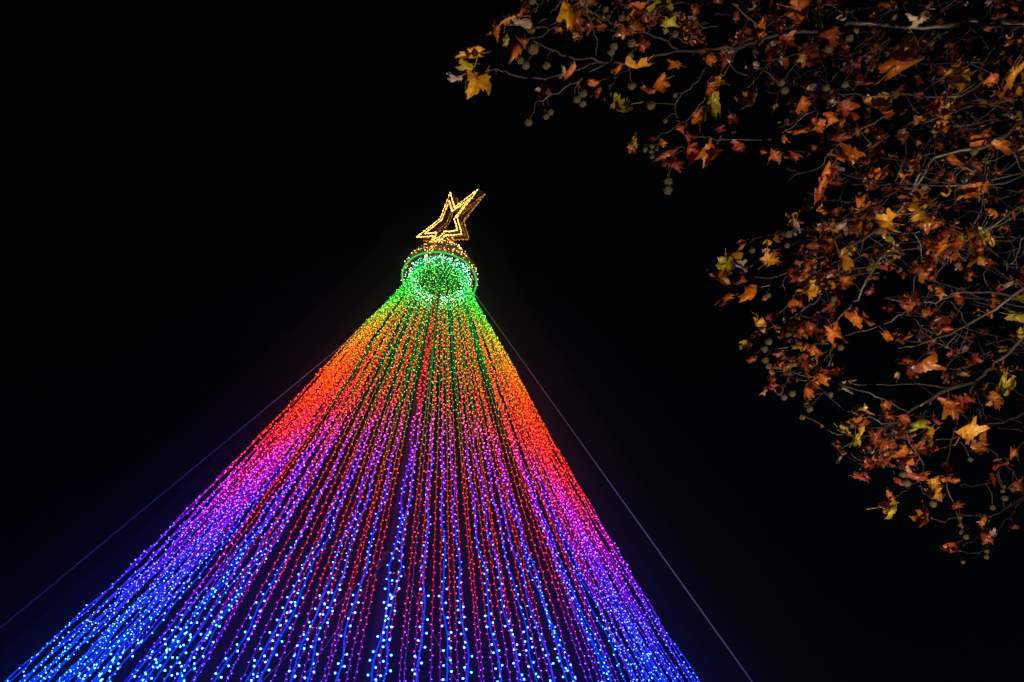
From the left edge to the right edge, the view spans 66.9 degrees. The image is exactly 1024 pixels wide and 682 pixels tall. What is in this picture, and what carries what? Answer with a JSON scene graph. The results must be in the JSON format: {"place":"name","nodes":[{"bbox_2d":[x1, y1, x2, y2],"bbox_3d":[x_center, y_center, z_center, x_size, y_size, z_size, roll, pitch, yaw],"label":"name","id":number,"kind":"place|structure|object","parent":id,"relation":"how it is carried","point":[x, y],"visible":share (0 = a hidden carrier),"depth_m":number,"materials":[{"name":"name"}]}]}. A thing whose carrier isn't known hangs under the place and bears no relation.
{"place":"outdoors","nodes":[
{"label":"outdoors","id":0,"kind":"place"},
{"bbox_2d":[0,0,1023,681],"label":"sky","id":1,"kind":"structure","parent":0,"point":[202,202],"materials":[{"name":"black"}]},
{"label":"ground","id":2,"kind":"structure","parent":0,"visible":0},
{"bbox_2d":[5,243,699,681],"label":"light tree","id":3,"kind":"object","parent":2,"relation":"on","point":[383,605],"visible":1,"depth_m":11.78,"materials":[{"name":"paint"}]},
{"bbox_2d":[0,292,405,627],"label":"guy wire","id":4,"kind":"object","parent":3,"relation":"attached to","point":[162,493],"visible":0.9,"depth_m":6.43,"materials":[{"name":"silver metal"}]},
{"bbox_2d":[379,629,382,681],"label":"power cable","id":5,"kind":"object","parent":3,"relation":"hanging from","point":[381,655],"visible":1,"depth_m":10.84,"materials":[{"name":"black rubber"}]},
{"bbox_2d":[365,551,408,581],"bbox_3d":[-1.900,3.464,12.032,0.453,0.482,0.516,-26,-50,29],"label":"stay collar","id":6,"kind":"object","parent":3,"relation":"attached to","point":[386,555],"visible":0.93,"depth_m":12.11,"materials":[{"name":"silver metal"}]},
{"bbox_2d":[261,588,353,681],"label":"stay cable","id":7,"kind":"object","parent":6,"relation":"attached to","point":[302,640],"visible":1,"depth_m":10.66,"materials":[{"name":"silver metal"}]},
{"bbox_2d":[301,573,375,681],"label":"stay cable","id":8,"kind":"object","parent":6,"relation":"attached to","point":[338,627],"visible":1,"depth_m":10.49,"materials":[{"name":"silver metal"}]},
{"bbox_2d":[408,581,456,681],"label":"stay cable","id":9,"kind":"object","parent":6,"relation":"attached to","point":[432,631],"visible":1,"depth_m":11.20,"materials":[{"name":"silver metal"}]},
{"bbox_2d":[403,284,442,681],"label":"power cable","id":10,"kind":"object","parent":3,"relation":"hanging from","point":[421,489],"visible":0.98,"depth_m":14.17,"materials":[{"name":"black rubber"}]},
{"bbox_2d":[401,229,477,305],"bbox_3d":[-1.507,-1.877,17.103,1.677,1.611,1.680,10,-42,-6],"label":"star base cone","id":11,"kind":"object","parent":3,"relation":"attached to","point":[468,259],"visible":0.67,"depth_m":16.97,"materials":[{"name":"green"}]},
{"bbox_2d":[417,189,484,265],"bbox_3d":[-1.380,-2.534,17.226,0.344,2.222,2.449,31,-49,-27],"label":"star","id":12,"kind":"object","parent":11,"relation":"on","point":[456,223],"visible":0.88,"depth_m":17.00,"materials":[{"name":"metal"}]},
{"bbox_2d":[474,293,752,681],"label":"guy wire","id":13,"kind":"object","parent":3,"relation":"attached to","point":[637,521],"visible":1,"depth_m":7.84,"materials":[{"name":"silver metal"}]},
{"bbox_2d":[446,0,1023,563],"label":"plane tree","id":14,"kind":"object","parent":2,"relation":"on","point":[906,56],"visible":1,"depth_m":5.71,"materials":[{"name":"orange plant"}]}
]}

